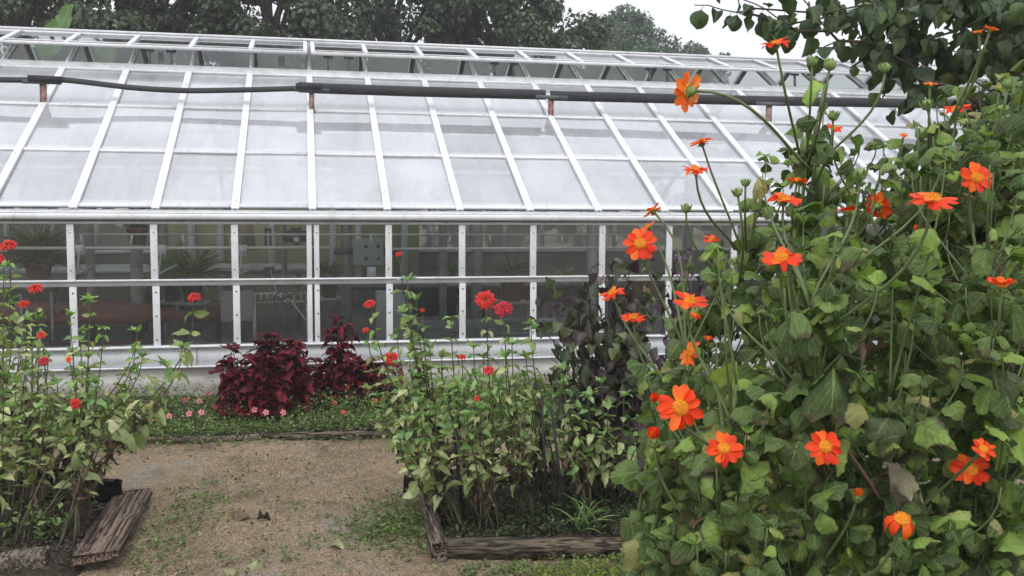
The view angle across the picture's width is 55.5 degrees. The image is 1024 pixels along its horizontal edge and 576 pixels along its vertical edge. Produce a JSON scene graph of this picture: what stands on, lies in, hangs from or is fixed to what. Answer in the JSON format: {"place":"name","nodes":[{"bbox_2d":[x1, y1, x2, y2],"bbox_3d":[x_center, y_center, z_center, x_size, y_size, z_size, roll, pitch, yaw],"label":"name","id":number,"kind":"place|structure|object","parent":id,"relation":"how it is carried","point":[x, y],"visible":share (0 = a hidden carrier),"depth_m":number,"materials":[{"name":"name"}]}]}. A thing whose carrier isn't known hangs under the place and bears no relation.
{"place":"outdoors","nodes":[
{"label":"outdoors","id":0,"kind":"place"},
{"bbox_2d":[92,30,116,245],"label":"glass pane","id":1,"kind":"structure","parent":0,"point":[104,54],"depth_m":15.23,"materials":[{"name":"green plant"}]},
{"bbox_2d":[314,296,340,301],"bbox_3d":[-1.759,0.411,9.408,0.300,0.644,0.260,-1,5,-12],"label":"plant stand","id":2,"kind":"object","parent":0,"point":[324,299],"visible":0.14,"depth_m":9.26,"materials":[{"name":"metal"}]},
{"bbox_2d":[303,259,353,297],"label":"potted plant","id":3,"kind":"object","parent":2,"relation":"on","point":[328,271],"visible":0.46,"depth_m":9.31,"materials":[{"name":"green plant"}]},
{"bbox_2d":[0,299,898,343],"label":"greenhouse floor","id":4,"kind":"structure","parent":0,"point":[268,319],"depth_m":12.40,"materials":[{"name":"concrete"}]},
{"bbox_2d":[16,287,61,341],"bbox_3d":[-4.069,0.391,8.404,0.300,0.823,0.260,-1,5,-12],"label":"plant stand","id":5,"kind":"object","parent":4,"relation":"on","point":[22,289],"visible":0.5,"depth_m":8.31,"materials":[{"name":"metal"}]},
{"bbox_2d":[0,224,88,279],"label":"potted plant","id":6,"kind":"object","parent":5,"relation":"on","point":[38,264],"visible":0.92,"depth_m":8.26,"materials":[{"name":"green plant"}]},
{"bbox_2d":[0,339,165,347],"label":"plant bench","id":7,"kind":"object","parent":4,"relation":"on","point":[99,342],"visible":0.06,"depth_m":8.27,"materials":[{"name":"paint"}]},
{"bbox_2d":[0,300,221,342],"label":"plant bench","id":8,"kind":"object","parent":4,"relation":"on","point":[116,312],"visible":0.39,"depth_m":8.60,"materials":[{"name":"paint"}]},
{"bbox_2d":[0,263,305,331],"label":"plant bench","id":9,"kind":"object","parent":4,"relation":"on","point":[298,269],"visible":0.53,"depth_m":11.90,"materials":[{"name":"metal"}]},
{"bbox_2d":[160,299,189,342],"bbox_3d":[-3.198,0.430,9.207,0.300,0.621,0.260,-1,5,-12],"label":"plant stand","id":10,"kind":"object","parent":4,"relation":"on","point":[186,324],"visible":0.19,"depth_m":9.14,"materials":[{"name":"metal"}]},
{"bbox_2d":[132,239,212,300],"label":"potted plant","id":11,"kind":"object","parent":10,"relation":"on","point":[171,293],"visible":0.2,"depth_m":9.10,"materials":[{"name":"green plant"}]},
{"bbox_2d":[173,300,210,342],"bbox_3d":[-2.935,0.443,8.956,0.300,0.642,0.260,-1,5,-12],"label":"plant stand","id":12,"kind":"object","parent":4,"relation":"on","point":[178,304],"visible":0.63,"depth_m":8.83,"materials":[{"name":"metal"}]},
{"bbox_2d":[143,240,231,301],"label":"potted plant","id":13,"kind":"object","parent":12,"relation":"on","point":[186,268],"visible":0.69,"depth_m":8.84,"materials":[{"name":"green plant"}]},
{"bbox_2d":[220,290,253,341],"bbox_3d":[-2.332,0.432,8.281,0.264,0.810,0.144,-1,5,-12],"label":"control box","id":14,"kind":"object","parent":4,"relation":"on","point":[246,305],"visible":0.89,"depth_m":8.20,"materials":[{"name":"grey metal"}]},
{"bbox_2d":[253,292,307,340],"bbox_3d":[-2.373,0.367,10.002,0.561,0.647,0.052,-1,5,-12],"label":"table","id":15,"kind":"object","parent":4,"relation":"on","point":[254,320],"visible":0.55,"depth_m":9.95,"materials":[{"name":"paint"}]},
{"bbox_2d":[160,208,418,306],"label":"partition wall","id":16,"kind":"structure","parent":4,"relation":"on","point":[409,260],"depth_m":14.63,"materials":[{"name":"metal"}]},
{"bbox_2d":[375,290,404,338],"bbox_3d":[-1.101,0.412,8.797,0.259,0.778,0.144,-1,5,-12],"label":"control box","id":17,"kind":"object","parent":4,"relation":"on","point":[380,305],"visible":0.63,"depth_m":8.71,"materials":[{"name":"grey metal"}]},
{"bbox_2d":[339,275,636,318],"bbox_3d":[-0.272,0.242,11.350,3.450,0.695,1.060,-1,5,-12],"label":"plant bench","id":18,"kind":"object","parent":4,"relation":"on","point":[496,286],"visible":0.14,"depth_m":10.80,"materials":[{"name":"metal"}]},
{"bbox_2d":[493,299,529,327],"bbox_3d":[-0.003,0.447,9.014,0.300,0.660,0.260,-1,5,-12],"label":"plant stand","id":19,"kind":"object","parent":4,"relation":"on","point":[523,302],"visible":0.33,"depth_m":8.93,"materials":[{"name":"metal"}]},
{"bbox_2d":[483,250,545,300],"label":"potted plant","id":20,"kind":"object","parent":19,"relation":"on","point":[511,291],"visible":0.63,"depth_m":8.90,"materials":[{"name":"green plant"}]},
{"bbox_2d":[413,315,686,337],"bbox_3d":[0.562,0.553,9.220,2.904,0.445,0.910,-1,5,-12],"label":"plant bench","id":21,"kind":"object","parent":4,"relation":"on","point":[474,328],"visible":0.3,"depth_m":8.90,"materials":[{"name":"metal"}]},
{"bbox_2d":[0,0,1004,203],"label":"sky","id":22,"kind":"structure","parent":0,"point":[673,16],"materials":[{"name":"white"}]},
{"bbox_2d":[1,208,1023,575],"bbox_3d":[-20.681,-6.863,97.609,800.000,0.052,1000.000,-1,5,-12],"label":"ground","id":23,"kind":"structure","parent":0,"point":[141,476],"depth_m":4.97,"materials":[{"name":"beige soil"}]},
{"bbox_2d":[0,546,50,571],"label":"bed board","id":24,"kind":"object","parent":23,"relation":"on","point":[33,558],"visible":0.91,"depth_m":4.00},
{"bbox_2d":[0,500,102,575],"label":"bed soil","id":25,"kind":"structure","parent":23,"relation":"on","point":[68,570],"depth_m":4.28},
{"bbox_2d":[0,368,24,513],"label":"zinnia plant","id":26,"kind":"object","parent":25,"relation":"on","point":[8,465],"visible":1,"depth_m":4.39,"materials":[{"name":"green plant"}]},
{"bbox_2d":[0,240,36,446],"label":"zinnia plant","id":27,"kind":"object","parent":25,"relation":"on","point":[14,317],"visible":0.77,"depth_m":4.93,"materials":[{"name":"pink plant"}]},
{"bbox_2d":[3,284,64,532],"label":"zinnia plant","id":28,"kind":"object","parent":25,"relation":"on","point":[25,397],"visible":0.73,"depth_m":4.75,"materials":[{"name":"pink plant"}]},
{"bbox_2d":[0,331,68,547],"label":"zinnia plant","id":29,"kind":"object","parent":25,"relation":"on","point":[33,474],"visible":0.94,"depth_m":4.52,"materials":[{"name":"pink plant"}]},
{"bbox_2d":[0,487,103,545],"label":"bed weeds","id":30,"kind":"object","parent":25,"relation":"on","point":[38,531],"visible":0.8,"depth_m":4.35,"materials":[{"name":"green plant"}]},
{"bbox_2d":[0,324,152,532],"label":"zinnia plant","id":31,"kind":"object","parent":25,"relation":"on","point":[124,388],"visible":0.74,"depth_m":4.75,"materials":[{"name":"green plant"}]},
{"bbox_2d":[48,292,109,528],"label":"zinnia plant","id":32,"kind":"object","parent":25,"relation":"on","point":[73,352],"visible":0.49,"depth_m":4.77,"materials":[{"name":"green plant"}]},
{"bbox_2d":[53,356,113,546],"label":"zinnia plant","id":33,"kind":"object","parent":25,"relation":"on","point":[78,494],"visible":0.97,"depth_m":4.49,"materials":[{"name":"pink plant"}]},
{"bbox_2d":[20,292,209,540],"bbox_3d":[-1.867,0.590,4.593,0.901,1.110,0.208,-3,6,-36],"label":"zinnia plant","id":34,"kind":"object","parent":25,"relation":"on","point":[134,422],"visible":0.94,"depth_m":4.64,"materials":[{"name":"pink plant"}]},
{"bbox_2d":[34,3,73,243],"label":"banana plant","id":35,"kind":"object","parent":23,"relation":"on","point":[63,18],"visible":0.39,"depth_m":14.89,"materials":[{"name":"green plant"}]},
{"bbox_2d":[2,478,122,503],"bbox_3d":[-3.152,1.046,4.949,2.335,0.162,0.100,0,5,-4],"label":"bed board","id":36,"kind":"object","parent":23,"relation":"on","point":[108,489],"visible":0.19,"depth_m":4.98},
{"bbox_2d":[0,207,129,245],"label":"shrub","id":37,"kind":"object","parent":23,"relation":"on","point":[121,240],"visible":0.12,"depth_m":17.01,"materials":[{"name":"green plant"}]},
{"bbox_2d":[0,0,188,236],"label":"broadleaf tree","id":38,"kind":"object","parent":23,"relation":"on","point":[18,13],"visible":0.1,"depth_m":19.04,"materials":[{"name":"green plant"}]},
{"bbox_2d":[71,488,152,565],"bbox_3d":[-1.864,1.098,4.584,0.205,0.063,1.025,-1,5,-12],"label":"wood plank","id":39,"kind":"object","parent":23,"relation":"on","point":[109,531],"visible":1,"depth_m":4.44,"materials":[{"name":"wood"}]},
{"bbox_2d":[10,433,261,446],"bbox_3d":[-2.430,0.988,6.279,1.593,0.060,0.044,0,5,-8],"label":"path board","id":40,"kind":"object","parent":23,"relation":"on","point":[186,439],"visible":0.46,"depth_m":6.32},
{"bbox_2d":[0,0,285,244],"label":"broadleaf tree","id":41,"kind":"object","parent":23,"relation":"on","point":[42,8],"visible":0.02,"depth_m":21.45,"materials":[{"name":"green plant"}]},
{"bbox_2d":[111,0,384,70],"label":"broadleaf tree","id":42,"kind":"object","parent":23,"relation":"on","point":[312,19],"visible":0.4,"depth_m":20.63,"materials":[{"name":"green plant"}]},
{"bbox_2d":[12,420,570,451],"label":"edge weeds","id":43,"kind":"object","parent":23,"relation":"on","point":[231,440],"visible":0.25,"depth_m":6.29,"materials":[{"name":"green plant"}]},
{"bbox_2d":[14,438,636,575],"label":"leaf litter","id":44,"kind":"object","parent":23,"relation":"on","point":[325,502],"visible":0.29,"depth_m":4.91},
{"bbox_2d":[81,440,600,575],"bbox_3d":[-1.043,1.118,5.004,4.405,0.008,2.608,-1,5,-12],"label":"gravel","id":45,"kind":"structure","parent":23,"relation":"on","point":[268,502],"depth_m":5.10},
{"bbox_2d":[264,428,458,439],"bbox_3d":[-0.989,0.978,6.473,1.301,0.061,0.043,0,5,-6],"label":"path board","id":46,"kind":"object","parent":23,"relation":"on","point":[320,435],"visible":0.58,"depth_m":6.43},
{"bbox_2d":[243,0,488,230],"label":"broadleaf tree","id":47,"kind":"object","parent":23,"relation":"on","point":[391,26],"visible":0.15,"depth_m":23.91,"materials":[{"name":"green plant"}]},
{"bbox_2d":[103,474,759,575],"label":"clover","id":48,"kind":"object","parent":23,"relation":"on","point":[397,524],"visible":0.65,"depth_m":4.49,"materials":[{"name":"green plant"}]},
{"bbox_2d":[419,482,447,562],"bbox_3d":[-0.390,1.104,4.684,0.072,0.118,1.010,0,5,-9],"label":"bed board","id":49,"kind":"object","parent":23,"relation":"on","point":[437,542],"visible":0.68,"depth_m":4.33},
{"bbox_2d":[13,426,867,575],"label":"dirt path","id":50,"kind":"structure","parent":23,"relation":"on","point":[260,486],"depth_m":5.32,"materials":[{"name":"soil"}]},
{"bbox_2d":[2,375,947,446],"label":"border soil","id":51,"kind":"structure","parent":23,"relation":"on","point":[337,429],"depth_m":6.88,"materials":[{"name":"soil"}]},
{"bbox_2d":[208,331,303,422],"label":"coleus plant","id":52,"kind":"object","parent":51,"relation":"on","point":[261,381],"visible":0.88,"depth_m":6.84,"materials":[{"name":"red plant"}]},
{"bbox_2d":[273,342,322,414],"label":"coleus plant","id":53,"kind":"object","parent":51,"relation":"on","point":[301,379],"visible":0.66,"depth_m":7.04,"materials":[{"name":"red plant"}]},
{"bbox_2d":[309,314,364,407],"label":"coleus plant","id":54,"kind":"object","parent":51,"relation":"on","point":[343,362],"visible":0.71,"depth_m":7.38,"materials":[{"name":"red plant"}]},
{"bbox_2d":[314,357,384,408],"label":"coleus plant","id":55,"kind":"object","parent":51,"relation":"on","point":[356,379],"visible":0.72,"depth_m":7.27,"materials":[{"name":"red plant"}]},
{"bbox_2d":[366,355,412,410],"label":"coleus plant","id":56,"kind":"object","parent":51,"relation":"on","point":[378,388],"visible":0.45,"depth_m":7.19,"materials":[{"name":"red plant"}]},
{"bbox_2d":[6,364,939,427],"bbox_3d":[-0.920,0.791,7.379,10.939,0.227,1.154,-1,5,-12],"label":"ground cover","id":57,"kind":"object","parent":51,"relation":"on","point":[344,406],"visible":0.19,"depth_m":7.09,"materials":[{"name":"green plant"}]},
{"bbox_2d":[9,399,947,443],"bbox_3d":[-0.816,0.897,6.781,10.863,0.128,0.534,-1,5,-12],"label":"ground cover","id":58,"kind":"object","parent":51,"relation":"on","point":[206,423],"visible":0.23,"depth_m":6.56,"materials":[{"name":"green plant"}]},
{"bbox_2d":[421,210,539,246],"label":"shrub","id":59,"kind":"object","parent":23,"relation":"on","point":[497,240],"visible":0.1,"depth_m":18.70,"materials":[{"name":"green plant"}]},
{"bbox_2d":[406,0,615,246],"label":"broadleaf tree","id":60,"kind":"object","parent":23,"relation":"on","point":[534,22],"visible":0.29,"depth_m":23.07,"materials":[{"name":"green plant"}]},
{"bbox_2d":[0,26,1023,399],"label":"greenhouse","id":61,"kind":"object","parent":23,"relation":"on","point":[252,144],"visible":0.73,"depth_m":9.24,"materials":[{"name":"glass"}]},
{"bbox_2d":[122,208,149,244],"bbox_3d":[-3.153,-0.576,8.190,0.310,0.421,0.345,-1,5,-12],"label":"hanging pot","id":62,"kind":"object","parent":61,"relation":"hanging from","point":[137,228],"visible":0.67,"depth_m":8.16,"materials":[{"name":"plastic"}]},
{"bbox_2d":[16,246,329,249],"bbox_3d":[-2.756,-0.330,8.025,2.462,0.029,0.028,-1,5,-12],"label":"crank rod","id":63,"kind":"object","parent":61,"relation":"attached to","point":[167,247],"visible":0.98,"depth_m":8.01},
{"bbox_2d":[79,233,627,244],"bbox_3d":[-1.166,-0.420,8.354,4.761,0.100,0.018,-1,5,-12],"label":"crank rod","id":64,"kind":"object","parent":61,"relation":"attached to","point":[305,234],"visible":0.86,"depth_m":8.28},
{"bbox_2d":[334,238,399,276],"bbox_3d":[-1.331,-0.260,8.936,0.600,0.390,0.105,-1,5,-12],"label":"gearbox","id":65,"kind":"object","parent":61,"relation":"attached to","point":[363,251],"visible":0.85,"depth_m":8.90,"materials":[{"name":"grey metal"}]},
{"bbox_2d":[413,285,455,315],"bbox_3d":[-0.813,0.132,10.226,0.420,0.300,0.250,-1,5,-12],"label":"storage crate","id":66,"kind":"object","parent":61,"relation":"in","point":[428,300],"visible":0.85,"depth_m":10.10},
{"bbox_2d":[392,246,628,249],"bbox_3d":[0.064,-0.352,8.621,2.251,0.029,0.024,-1,5,-12],"label":"crank rod","id":67,"kind":"object","parent":61,"relation":"attached to","point":[488,248],"visible":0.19,"depth_m":8.57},
{"bbox_2d":[445,537,631,559],"bbox_3d":[0.927,1.151,4.350,2.454,0.103,0.055,0,5,-4],"label":"bed board","id":68,"kind":"object","parent":23,"relation":"on","point":[469,548],"visible":0.27,"depth_m":4.28,"materials":[{"name":"wood"}]},
{"bbox_2d":[519,22,661,242],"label":"broadleaf tree","id":69,"kind":"object","parent":23,"relation":"on","point":[614,74],"visible":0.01,"depth_m":40.40,"materials":[{"name":"green plant"}]},
{"bbox_2d":[539,187,673,246],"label":"shrub","id":70,"kind":"object","parent":23,"relation":"on","point":[659,234],"visible":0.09,"depth_m":18.86,"materials":[{"name":"green plant"}]},
{"bbox_2d":[521,549,760,575],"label":"ground cover","id":71,"kind":"object","parent":23,"relation":"on","point":[617,573],"visible":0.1,"depth_m":4.02,"materials":[{"name":"green plant"}]},
{"bbox_2d":[578,3,731,229],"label":"broadleaf tree","id":72,"kind":"object","parent":23,"relation":"on","point":[634,27],"visible":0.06,"depth_m":48.53,"materials":[{"name":"green plant"}]},
{"bbox_2d":[403,470,924,493],"bbox_3d":[0.871,1.057,5.369,2.932,0.117,0.056,0,5,-5],"label":"bed board","id":73,"kind":"object","parent":23,"relation":"on","point":[407,480],"visible":0.07,"depth_m":5.26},
{"bbox_2d":[609,240,757,575],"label":"tithonia plant","id":74,"kind":"object","parent":23,"relation":"on","point":[624,472],"visible":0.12,"depth_m":2.82,"materials":[{"name":"green plant"}]},
{"bbox_2d":[434,482,939,537],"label":"garden soil","id":75,"kind":"structure","parent":23,"relation":"on","point":[558,534],"depth_m":4.61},
{"bbox_2d":[359,351,454,499],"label":"zinnia plant","id":76,"kind":"object","parent":75,"relation":"on","point":[395,431],"visible":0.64,"depth_m":4.91,"materials":[{"name":"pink plant"}]},
{"bbox_2d":[362,299,461,521],"bbox_3d":[-0.467,0.600,4.747,0.519,1.081,0.334,5,6,41],"label":"zinnia plant","id":77,"kind":"object","parent":75,"relation":"on","point":[402,422],"visible":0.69,"depth_m":4.76,"materials":[{"name":"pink plant"}]},
{"bbox_2d":[390,252,463,511],"bbox_3d":[-0.404,0.472,4.924,0.264,1.305,0.426,-3,6,-37],"label":"zinnia plant","id":78,"kind":"object","parent":75,"relation":"on","point":[412,343],"visible":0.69,"depth_m":4.92,"materials":[{"name":"green plant"}]},
{"bbox_2d":[393,394,462,530],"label":"zinnia plant","id":79,"kind":"object","parent":75,"relation":"on","point":[434,483],"visible":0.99,"depth_m":4.47,"materials":[{"name":"green plant"}]},
{"bbox_2d":[436,315,489,523],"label":"zinnia plant","id":80,"kind":"object","parent":75,"relation":"on","point":[463,382],"visible":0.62,"depth_m":4.64,"materials":[{"name":"green plant"}]},
{"bbox_2d":[0,484,933,573],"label":"soil crumbs","id":81,"kind":"object","parent":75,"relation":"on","point":[66,544],"visible":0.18,"depth_m":4.51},
{"bbox_2d":[438,373,509,532],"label":"zinnia plant","id":82,"kind":"object","parent":75,"relation":"on","point":[481,465],"visible":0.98,"depth_m":4.48,"materials":[{"name":"green plant"}]},
{"bbox_2d":[454,290,505,519],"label":"zinnia plant","id":83,"kind":"object","parent":75,"relation":"on","point":[486,299],"visible":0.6,"depth_m":4.69,"materials":[{"name":"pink plant"}]},
{"bbox_2d":[490,301,540,527],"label":"zinnia plant","id":84,"kind":"object","parent":75,"relation":"on","point":[518,448],"visible":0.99,"depth_m":4.58,"materials":[{"name":"green plant"}]},
{"bbox_2d":[498,370,549,496],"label":"zinnia plant","id":85,"kind":"object","parent":75,"relation":"on","point":[537,463],"visible":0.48,"depth_m":5.01,"materials":[{"name":"green plant"}]},
{"bbox_2d":[516,318,572,506],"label":"zinnia plant","id":86,"kind":"object","parent":75,"relation":"on","point":[552,462],"visible":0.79,"depth_m":4.89,"materials":[{"name":"green plant"}]},
{"bbox_2d":[540,397,548,523],"bbox_3d":[0.157,0.851,4.671,0.016,0.657,0.078,-3,6,-34],"label":"plant stake","id":87,"kind":"object","parent":75,"relation":"on","point":[544,458],"visible":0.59,"depth_m":4.67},
{"bbox_2d":[543,361,605,514],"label":"zinnia plant","id":88,"kind":"object","parent":75,"relation":"on","point":[581,457],"visible":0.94,"depth_m":4.72,"materials":[{"name":"green plant"}]},
{"bbox_2d":[528,270,635,499],"bbox_3d":[0.384,0.508,5.006,0.543,1.231,0.582,-1,5,-12],"label":"bean vine","id":89,"kind":"object","parent":75,"relation":"on","point":[587,371],"visible":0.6,"depth_m":4.96,"materials":[{"name":"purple plant"}]},
{"bbox_2d":[550,492,621,532],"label":"grass tuft","id":90,"kind":"object","parent":75,"relation":"on","point":[584,518],"visible":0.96,"depth_m":4.57,"materials":[{"name":"green plant"}]},
{"bbox_2d":[537,376,645,508],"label":"zinnia plant","id":91,"kind":"object","parent":75,"relation":"on","point":[609,460],"visible":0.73,"depth_m":4.74,"materials":[{"name":"green plant"}]},
{"bbox_2d":[587,257,664,492],"bbox_3d":[0.595,0.467,5.062,0.373,1.265,0.546,1,5,10],"label":"bean vine","id":92,"kind":"object","parent":75,"relation":"on","point":[624,345],"visible":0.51,"depth_m":4.98,"materials":[{"name":"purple plant"}]},
{"bbox_2d":[641,243,712,374],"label":"bean vine","id":93,"kind":"object","parent":75,"relation":"on","point":[673,309],"visible":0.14,"depth_m":5.22,"materials":[{"name":"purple plant"}]},
{"bbox_2d":[438,476,929,537],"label":"bed weeds","id":94,"kind":"object","parent":75,"relation":"on","point":[538,520],"visible":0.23,"depth_m":4.70,"materials":[{"name":"green plant"}]},
{"bbox_2d":[599,202,788,575],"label":"tithonia plant","id":95,"kind":"object","parent":23,"relation":"on","point":[638,242],"visible":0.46,"depth_m":2.25,"materials":[{"name":"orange plant"}]},
{"bbox_2d":[653,194,782,247],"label":"shrub","id":96,"kind":"object","parent":23,"relation":"on","point":[677,229],"visible":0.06,"depth_m":19.74,"materials":[{"name":"green plant"}]},
{"bbox_2d":[626,71,811,575],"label":"tithonia plant","id":97,"kind":"object","parent":23,"relation":"on","point":[725,471],"visible":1,"depth_m":1.88,"materials":[{"name":"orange plant"}]},
{"bbox_2d":[640,135,806,236],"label":"broadleaf tree","id":98,"kind":"object","parent":23,"relation":"on","point":[702,227],"visible":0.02,"depth_m":49.81,"materials":[{"name":"green plant"}]},
{"bbox_2d":[681,138,809,527],"bbox_3d":[0.574,0.498,2.519,0.318,1.751,0.554,2,5,22],"label":"tithonia plant","id":99,"kind":"object","parent":23,"relation":"on","point":[747,259],"visible":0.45,"depth_m":2.44,"materials":[{"name":"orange plant"}]},
{"bbox_2d":[744,36,898,575],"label":"tithonia plant","id":100,"kind":"object","parent":23,"relation":"on","point":[815,150],"visible":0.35,"depth_m":2.32,"materials":[{"name":"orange plant"}]},
{"bbox_2d":[698,153,958,575],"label":"tithonia plant","id":101,"kind":"object","parent":23,"relation":"on","point":[815,399],"visible":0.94,"depth_m":1.87,"materials":[{"name":"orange plant"}]},
{"bbox_2d":[756,123,948,574],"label":"tithonia plant","id":102,"kind":"object","parent":23,"relation":"on","point":[883,301],"visible":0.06,"depth_m":2.68,"materials":[{"name":"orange plant"}]},
{"bbox_2d":[690,0,1023,186],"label":"overhanging tree","id":103,"kind":"object","parent":23,"relation":"on","point":[908,49],"visible":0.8,"depth_m":3.93,"materials":[{"name":"green plant"}]},
{"bbox_2d":[817,144,1002,575],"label":"tithonia plant","id":104,"kind":"object","parent":23,"relation":"on","point":[897,448],"visible":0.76,"depth_m":1.90,"materials":[{"name":"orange plant"}]},
{"bbox_2d":[824,72,1023,574],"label":"tithonia plant","id":105,"kind":"object","parent":23,"relation":"on","point":[895,142],"visible":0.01,"depth_m":2.80,"materials":[{"name":"green plant"}]},
{"bbox_2d":[858,24,1023,556],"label":"tithonia plant","id":106,"kind":"object","parent":23,"relation":"on","point":[949,220],"visible":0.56,"depth_m":2.25,"materials":[{"name":"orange plant"}]},
{"bbox_2d":[876,151,1023,575],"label":"tithonia plant","id":107,"kind":"object","parent":23,"relation":"on","point":[994,412],"visible":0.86,"depth_m":1.96,"materials":[{"name":"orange plant"}]},
{"bbox_2d":[919,59,1023,575],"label":"tithonia plant","id":108,"kind":"object","parent":23,"relation":"on","point":[1011,126],"visible":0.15,"depth_m":2.34,"materials":[{"name":"green plant"}]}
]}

